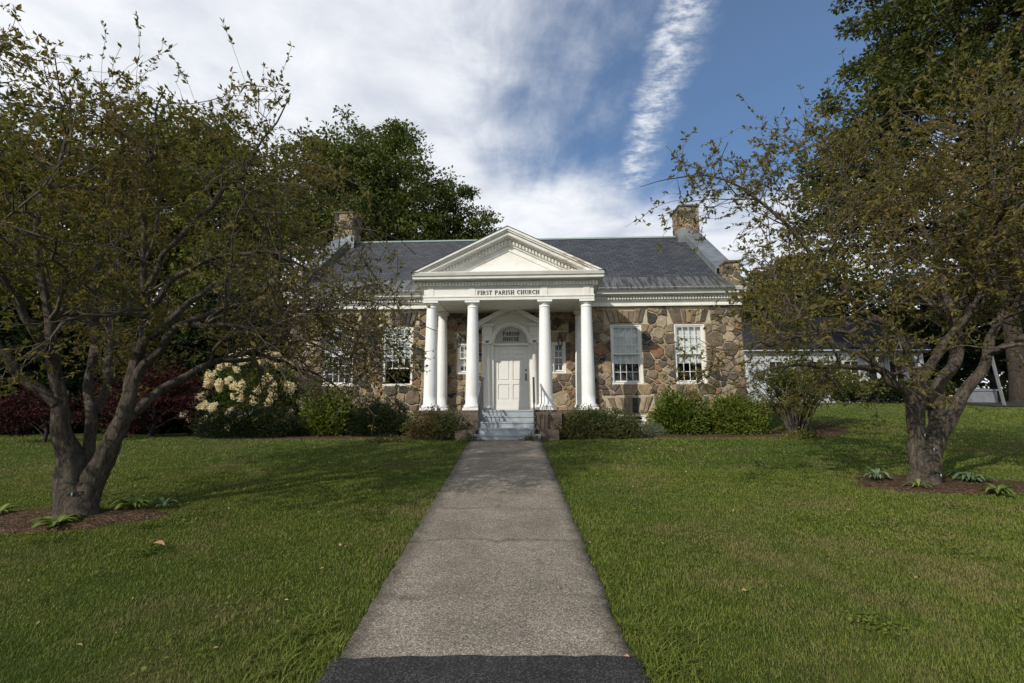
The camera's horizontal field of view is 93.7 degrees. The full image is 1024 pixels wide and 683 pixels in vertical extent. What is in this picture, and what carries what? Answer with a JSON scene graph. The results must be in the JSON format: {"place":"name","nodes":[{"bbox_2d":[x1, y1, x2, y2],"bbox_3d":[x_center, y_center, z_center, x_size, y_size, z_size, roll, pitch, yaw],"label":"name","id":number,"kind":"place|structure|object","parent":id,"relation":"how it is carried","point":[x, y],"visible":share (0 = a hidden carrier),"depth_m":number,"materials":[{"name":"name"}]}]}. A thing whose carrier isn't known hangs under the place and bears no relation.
{"place":"outdoors","nodes":[
{"label":"outdoors","id":0,"kind":"place"},
{"bbox_2d":[340,440,634,658],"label":"path","id":1,"kind":"structure","parent":0,"point":[494,562],"depth_m":4.21,"materials":[{"name":"concrete"}]},
{"bbox_2d":[0,402,1023,682],"bbox_3d":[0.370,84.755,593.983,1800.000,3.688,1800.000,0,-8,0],"label":"lawn ground","id":2,"kind":"structure","parent":0,"point":[626,456],"depth_m":4.74,"materials":[{"name":"green plant"}]},
{"bbox_2d":[0,298,66,433],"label":"evergreen","id":3,"kind":"object","parent":2,"relation":"on","point":[4,340],"visible":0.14,"depth_m":16.67,"materials":[{"name":"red plant"}]},
{"bbox_2d":[0,383,79,442],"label":"japanese maple","id":4,"kind":"object","parent":2,"relation":"on","point":[17,412],"visible":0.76,"depth_m":12.62,"materials":[{"name":"red plant"}]},
{"bbox_2d":[0,294,115,434],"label":"evergreen","id":5,"kind":"object","parent":2,"relation":"on","point":[31,372],"visible":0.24,"depth_m":16.28,"materials":[{"name":"green plant"}]},
{"bbox_2d":[0,507,171,534],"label":"mulch bed","id":6,"kind":"object","parent":2,"relation":"on","point":[11,522],"visible":0.55,"depth_m":5.90,"materials":[{"name":"brown wood"}]},
{"bbox_2d":[0,503,23,513],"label":"hosta","id":7,"kind":"object","parent":6,"relation":"on","point":[4,508],"visible":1,"depth_m":6.20,"materials":[{"name":"green plant"}]},
{"bbox_2d":[26,513,83,527],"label":"hosta","id":8,"kind":"object","parent":6,"relation":"on","point":[61,518],"visible":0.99,"depth_m":5.72,"materials":[{"name":"green plant"}]},
{"bbox_2d":[107,496,156,509],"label":"hosta","id":9,"kind":"object","parent":6,"relation":"on","point":[133,502],"visible":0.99,"depth_m":6.36,"materials":[{"name":"green plant"}]},
{"bbox_2d":[150,497,178,506],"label":"hosta","id":10,"kind":"object","parent":6,"relation":"on","point":[163,502],"visible":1,"depth_m":6.47,"materials":[{"name":"green plant"}]},
{"bbox_2d":[0,3,435,520],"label":"crab apple tree","id":11,"kind":"object","parent":6,"relation":"on","point":[89,464],"visible":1,"depth_m":6.30,"materials":[{"name":"green plant"}]},
{"bbox_2d":[51,481,100,509],"bbox_3d":[-5.584,1.986,6.188,0.500,0.518,0.489,0,-8,0],"label":"light string","id":12,"kind":"object","parent":11,"relation":"attached to","point":[71,493],"visible":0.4,"depth_m":6.02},
{"bbox_2d":[0,88,183,336],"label":"maple tree","id":13,"kind":"object","parent":2,"relation":"on","point":[27,291],"visible":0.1,"depth_m":19.40,"materials":[{"name":"green plant"}]},
{"bbox_2d":[64,295,216,434],"bbox_3d":[-13.351,1.176,17.514,4.920,5.929,5.090,0,-8,0],"label":"evergreen","id":14,"kind":"object","parent":2,"relation":"on","point":[180,350],"visible":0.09,"depth_m":16.61,"materials":[{"name":"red plant"}]},
{"bbox_2d":[68,360,220,437],"bbox_3d":[-11.777,1.849,15.276,4.868,2.589,2.819,0,-8,0],"label":"japanese maple","id":15,"kind":"object","parent":2,"relation":"on","point":[109,409],"visible":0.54,"depth_m":15.09,"materials":[{"name":"red plant"}]},
{"bbox_2d":[150,540,164,546],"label":"fallen leaf","id":16,"kind":"object","parent":2,"relation":"on","point":[161,542],"visible":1,"depth_m":4.94,"materials":[{"name":"beige plant"}]},
{"bbox_2d":[14,92,310,322],"bbox_3d":[-15.978,-3.949,22.741,12.500,15.864,8.114,0,-8,0],"label":"maple tree","id":17,"kind":"object","parent":2,"relation":"on","point":[181,252],"visible":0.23,"depth_m":21.82,"materials":[{"name":"green plant"}]},
{"bbox_2d":[150,283,282,433],"bbox_3d":[-10.992,0.978,18.261,4.855,6.527,4.579,0,-8,0],"label":"evergreen","id":18,"kind":"object","parent":2,"relation":"on","point":[204,356],"visible":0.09,"depth_m":17.21,"materials":[{"name":"green plant"}]},
{"bbox_2d":[220,278,288,408],"bbox_3d":[-9.726,0.912,18.983,4.527,6.991,4.192,0,-8,0],"label":"evergreen","id":19,"kind":"object","parent":2,"relation":"on","point":[240,322],"visible":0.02,"depth_m":18.54,"materials":[{"name":"green plant"}]},
{"bbox_2d":[216,593,351,682],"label":"grass tuft","id":20,"kind":"object","parent":2,"relation":"on","point":[302,624],"visible":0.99,"depth_m":3.17,"materials":[{"name":"green plant"}]},
{"bbox_2d":[179,435,419,438],"bbox_3d":[-5.728,2.946,14.910,9.590,0.090,2.493,0,-8,0],"label":"mulch bed","id":21,"kind":"object","parent":2,"relation":"on","point":[328,437],"visible":0.24,"depth_m":14.02,"materials":[{"name":"brown soil"}]},
{"bbox_2d":[179,348,310,436],"bbox_3d":[-8.462,1.660,15.740,4.044,3.014,2.767,0,-8,0],"label":"hydrangea","id":22,"kind":"object","parent":21,"relation":"on","point":[229,380],"visible":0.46,"depth_m":15.28,"materials":[{"name":"green plant"}]},
{"bbox_2d":[190,402,310,438],"bbox_3d":[-7.825,2.367,14.570,3.689,1.196,1.789,0,-8,0],"label":"yew shrub","id":23,"kind":"object","parent":21,"relation":"on","point":[238,428],"visible":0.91,"depth_m":14.16,"materials":[{"name":"green plant"}]},
{"bbox_2d":[296,384,358,436],"bbox_3d":[-5.663,2.189,15.081,2.192,1.818,1.813,2,-8,-13],"label":"rhododendron","id":24,"kind":"object","parent":21,"relation":"on","point":[321,424],"visible":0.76,"depth_m":14.75,"materials":[{"name":"green plant"}]},
{"bbox_2d":[343,393,411,436],"bbox_3d":[-4.209,2.267,14.928,2.300,1.452,1.814,0,-8,0],"label":"yew shrub","id":25,"kind":"object","parent":21,"relation":"on","point":[391,418],"visible":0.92,"depth_m":14.55,"materials":[{"name":"green plant"}]},
{"bbox_2d":[248,104,467,263],"bbox_3d":[-11.618,-6.053,35.378,16.540,23.772,10.957,4,-9,-30],"label":"locust tree","id":26,"kind":"object","parent":2,"relation":"on","point":[381,161],"visible":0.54,"depth_m":34.73,"materials":[{"name":"green plant"}]},
{"bbox_2d":[356,429,424,442],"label":"shrub","id":27,"kind":"object","parent":2,"relation":"on","point":[394,438],"visible":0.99,"depth_m":12.38,"materials":[{"name":"green plant"}]},
{"bbox_2d":[398,404,469,439],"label":"azalea","id":28,"kind":"object","parent":2,"relation":"on","point":[440,422],"visible":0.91,"depth_m":13.15,"materials":[{"name":"green plant"}]},
{"bbox_2d":[419,177,504,239],"bbox_3d":[-3.595,-3.498,36.745,6.737,19.085,7.335,-8,-11,44],"label":"locust tree","id":29,"kind":"object","parent":2,"relation":"on","point":[459,222],"visible":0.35,"depth_m":36.98,"materials":[{"name":"green plant"}]},
{"bbox_2d":[450,431,485,442],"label":"weed clump","id":30,"kind":"object","parent":2,"relation":"on","point":[468,439],"visible":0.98,"depth_m":12.51,"materials":[{"name":"green plant"}]},
{"bbox_2d":[317,655,651,682],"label":"asphalt strip","id":31,"kind":"object","parent":2,"relation":"on","point":[514,669],"visible":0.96,"depth_m":2.91,"materials":[{"name":"grey asphalt"}]},
{"bbox_2d":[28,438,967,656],"bbox_3d":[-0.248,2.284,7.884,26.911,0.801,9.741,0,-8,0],"label":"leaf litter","id":32,"kind":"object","parent":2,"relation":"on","point":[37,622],"visible":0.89,"depth_m":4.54,"materials":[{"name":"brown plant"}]},
{"bbox_2d":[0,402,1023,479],"bbox_3d":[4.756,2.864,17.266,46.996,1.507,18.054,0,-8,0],"label":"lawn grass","id":33,"kind":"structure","parent":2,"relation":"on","point":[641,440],"depth_m":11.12,"materials":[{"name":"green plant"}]},
{"bbox_2d":[1,462,1023,677],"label":"clover","id":34,"kind":"object","parent":2,"relation":"on","point":[870,618],"visible":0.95,"depth_m":4.97,"materials":[{"name":"green plant"}]},
{"bbox_2d":[283,204,746,439],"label":"parish house","id":35,"kind":"structure","parent":2,"relation":"on","point":[527,336],"depth_m":16.28,"materials":[{"name":"stone"}]},
{"bbox_2d":[321,328,353,385],"bbox_3d":[-6.050,0.526,16.814,1.090,2.060,0.211,-1,-8,2],"label":"window","id":36,"kind":"structure","parent":35,"relation":"in","point":[337,330],"depth_m":16.81,"materials":[{"name":"white paint"}]},
{"bbox_2d":[381,326,412,385],"bbox_3d":[-3.962,0.506,16.734,1.070,2.060,0.211,-1,-8,2],"label":"window","id":37,"kind":"structure","parent":35,"relation":"in","point":[406,344],"depth_m":16.80,"materials":[{"name":"white paint"}]},
{"bbox_2d":[457,343,466,373],"bbox_3d":[-1.658,0.592,16.631,0.500,1.080,0.211,-1,-8,2],"label":"small window","id":38,"kind":"structure","parent":35,"relation":"in","point":[461,351],"depth_m":16.64,"materials":[{"name":"white paint"}]},
{"bbox_2d":[495,346,527,406],"bbox_3d":[-0.042,1.172,16.279,1.165,2.078,0.136,-1,-8,2],"label":"door","id":39,"kind":"structure","parent":35,"relation":"in","point":[511,362],"depth_m":16.30,"materials":[{"name":"paint"}]},
{"bbox_2d":[551,342,565,372],"bbox_3d":[1.599,0.560,16.507,0.500,1.080,0.210,-1,-8,2],"label":"small window","id":40,"kind":"structure","parent":35,"relation":"in","point":[553,344],"depth_m":16.48,"materials":[{"name":"white paint"}]},
{"bbox_2d":[610,324,643,383],"bbox_3d":[3.907,0.429,16.435,1.080,2.060,0.211,-1,-8,2],"label":"window","id":41,"kind":"structure","parent":35,"relation":"in","point":[626,340],"depth_m":16.51,"materials":[{"name":"white paint"}]},
{"bbox_2d":[618,414,645,423],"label":"basement window","id":42,"kind":"structure","parent":35,"relation":"in","point":[640,415],"depth_m":16.07,"materials":[{"name":"white paint"}]},
{"bbox_2d":[673,323,706,383],"bbox_3d":[6.040,0.408,16.354,1.070,2.060,0.211,-1,-8,2],"label":"window","id":43,"kind":"structure","parent":35,"relation":"in","point":[693,332],"depth_m":16.43,"materials":[{"name":"white paint"}]},
{"bbox_2d":[33,285,1023,401],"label":"woodland","id":44,"kind":"object","parent":2,"relation":"on","point":[1003,382],"depth_m":43.58,"materials":[{"name":"green plant"}]},
{"bbox_2d":[512,429,546,440],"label":"weed clump","id":45,"kind":"object","parent":2,"relation":"on","point":[530,438],"visible":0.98,"depth_m":12.49,"materials":[{"name":"green plant"}]},
{"bbox_2d":[549,403,649,439],"bbox_3d":[2.252,2.221,13.415,3.162,1.041,1.334,0,-8,0],"label":"azalea","id":46,"kind":"object","parent":2,"relation":"on","point":[623,428],"visible":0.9,"depth_m":13.14,"materials":[{"name":"green plant"}]},
{"bbox_2d":[601,518,647,547],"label":"grass tuft","id":47,"kind":"object","parent":2,"relation":"on","point":[627,536],"visible":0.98,"depth_m":5.31,"materials":[{"name":"green plant"}]},
{"bbox_2d":[601,551,651,588],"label":"grass tuft","id":48,"kind":"object","parent":2,"relation":"on","point":[619,565],"visible":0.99,"depth_m":4.33,"materials":[{"name":"green plant"}]},
{"bbox_2d":[609,600,712,682],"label":"grass tuft","id":49,"kind":"object","parent":2,"relation":"on","point":[673,656],"visible":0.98,"depth_m":3.17,"materials":[{"name":"green plant"}]},
{"bbox_2d":[610,433,848,437],"bbox_3d":[5.623,2.896,14.890,9.521,0.088,2.379,0,-8,0],"label":"mulch bed","id":50,"kind":"object","parent":2,"relation":"on","point":[733,435],"visible":0.34,"depth_m":14.09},
{"bbox_2d":[636,421,667,435],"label":"lavender plant","id":51,"kind":"object","parent":50,"relation":"on","point":[653,429],"visible":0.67,"depth_m":14.37,"materials":[{"name":"green plant"}]},
{"bbox_2d":[640,383,712,434],"bbox_3d":[5.212,2.146,15.050,2.271,1.739,1.810,0,-8,0],"label":"laurel shrub","id":52,"kind":"object","parent":50,"relation":"on","point":[689,419],"visible":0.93,"depth_m":14.70,"materials":[{"name":"green plant"}]},
{"bbox_2d":[702,391,771,434],"bbox_3d":[6.993,2.249,14.999,2.157,1.471,1.692,0,-8,0],"label":"laurel shrub","id":53,"kind":"object","parent":50,"relation":"on","point":[729,415],"visible":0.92,"depth_m":14.63,"materials":[{"name":"green plant"}]},
{"bbox_2d":[740,250,848,328],"bbox_3d":[21.616,-1.270,38.768,8.703,12.813,13.151,-8,-11,44],"label":"maple tree","id":54,"kind":"object","parent":2,"relation":"on","point":[748,315],"visible":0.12,"depth_m":37.58,"materials":[{"name":"green plant"}]},
{"bbox_2d":[766,420,845,440],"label":"plant","id":55,"kind":"object","parent":2,"relation":"on","point":[805,433],"visible":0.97,"depth_m":12.84,"materials":[{"name":"green plant"}]},
{"bbox_2d":[767,425,849,432],"bbox_3d":[9.450,2.959,16.090,3.608,0.264,2.567,0,-8,0],"label":"mulch bed","id":56,"kind":"object","parent":2,"relation":"on","point":[827,429],"visible":0.41,"depth_m":15.79,"materials":[{"name":"brown soil"}]},
{"bbox_2d":[705,347,891,431],"bbox_3d":[9.269,1.501,15.595,4.976,2.959,3.605,4,-9,-25],"label":"viburnum","id":57,"kind":"object","parent":56,"relation":"on","point":[780,381],"visible":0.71,"depth_m":15.39,"materials":[{"name":"green plant"}]},
{"bbox_2d":[741,299,930,402],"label":"white house","id":58,"kind":"structure","parent":2,"relation":"on","point":[840,341],"depth_m":32.16,"materials":[{"name":"white paint"},{"name":"shingle"}]},
{"bbox_2d":[768,361,783,375],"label":"window","id":59,"kind":"structure","parent":58,"relation":"in","point":[777,362],"depth_m":32.17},
{"bbox_2d":[842,360,860,382],"bbox_3d":[22.660,2.150,32.044,1.080,1.780,0.160,0,-8,0],"label":"window","id":60,"kind":"structure","parent":58,"relation":"in","point":[845,362],"depth_m":32.09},
{"bbox_2d":[869,371,876,397],"bbox_3d":[24.287,2.801,32.000,0.946,2.212,0.060,0,-8,0],"label":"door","id":61,"kind":"structure","parent":58,"relation":"in","point":[874,374],"depth_m":32.06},
{"bbox_2d":[887,360,905,380],"bbox_3d":[25.660,2.137,32.044,1.080,1.780,0.160,0,-8,0],"label":"window","id":62,"kind":"structure","parent":58,"relation":"in","point":[891,367],"depth_m":32.09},
{"bbox_2d":[828,376,932,402],"bbox_3d":[20.110,2.679,26.442,5.264,1.650,2.734,0,-8,0],"label":"hedge","id":63,"kind":"object","parent":2,"relation":"on","point":[892,396],"visible":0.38,"depth_m":26.08,"materials":[{"name":"green plant"}]},
{"bbox_2d":[782,242,982,361],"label":"maple tree","id":64,"kind":"object","parent":2,"relation":"on","point":[857,293],"visible":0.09,"depth_m":41.90,"materials":[{"name":"green plant"}]},
{"bbox_2d":[781,0,1023,401],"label":"oak tree","id":65,"kind":"object","parent":2,"relation":"on","point":[978,38],"visible":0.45,"depth_m":27.55,"materials":[{"name":"green plant"}]},
{"bbox_2d":[895,376,955,400],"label":"hedge","id":66,"kind":"object","parent":2,"relation":"on","point":[947,393],"visible":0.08,"depth_m":27.23,"materials":[{"name":"green plant"}]},
{"bbox_2d":[854,476,1023,494],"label":"mulch bed","id":67,"kind":"object","parent":2,"relation":"on","point":[949,485],"visible":0.67,"depth_m":7.39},
{"bbox_2d":[627,8,1023,484],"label":"crab apple tree","id":68,"kind":"object","parent":67,"relation":"on","point":[984,255],"visible":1,"depth_m":7.27,"materials":[{"name":"green plant"}]},
{"bbox_2d":[923,432,943,477],"bbox_3d":[6.618,1.768,7.687,0.390,1.020,0.384,0,-8,0],"label":"light string","id":69,"kind":"object","parent":68,"relation":"attached to","point":[934,449],"visible":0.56,"depth_m":7.54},
{"bbox_2d":[859,466,893,478],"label":"hosta","id":70,"kind":"object","parent":67,"relation":"on","point":[877,473],"visible":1,"depth_m":7.89,"materials":[{"name":"green plant"}]},
{"bbox_2d":[903,478,933,487],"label":"hosta","id":71,"kind":"object","parent":67,"relation":"on","point":[918,484],"visible":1,"depth_m":7.30,"materials":[{"name":"green plant"}]},
{"bbox_2d":[943,470,998,481],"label":"hosta","id":72,"kind":"object","parent":67,"relation":"on","point":[971,476],"visible":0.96,"depth_m":7.61,"materials":[{"name":"green plant"}]},
{"bbox_2d":[978,484,1015,494],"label":"hosta","id":73,"kind":"object","parent":67,"relation":"on","point":[1002,488],"visible":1,"depth_m":6.95,"materials":[{"name":"green plant"}]},
{"bbox_2d":[897,269,1023,401],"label":"evergreen","id":74,"kind":"object","parent":2,"relation":"on","point":[972,356],"visible":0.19,"depth_m":35.51,"materials":[{"name":"green plant"}]},
{"bbox_2d":[955,388,997,401],"bbox_3d":[25.613,3.011,26.424,1.500,0.900,0.900,0,-8,0],"label":"utility box","id":75,"kind":"object","parent":2,"relation":"on","point":[982,395],"visible":0.54,"depth_m":26.03,"materials":[{"name":"grey metal"}]},
{"bbox_2d":[992,357,1005,404],"bbox_3d":[24.454,1.942,24.213,0.490,2.760,0.240,0,-8,0],"label":"grey post","id":76,"kind":"object","parent":2,"relation":"on","point":[998,383],"visible":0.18,"depth_m":24.17,"materials":[{"name":"grey metal"}]},
{"bbox_2d":[0,0,1023,395],"label":"sky","id":77,"kind":"structure","parent":0,"point":[559,112],"materials":[{"name":"blue"}]},
{"bbox_2d":[949,402,1023,405],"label":"driveway","id":78,"kind":"structure","parent":0,"point":[999,403],"depth_m":25.02,"materials":[{"name":"grey asphalt"}]}
]}

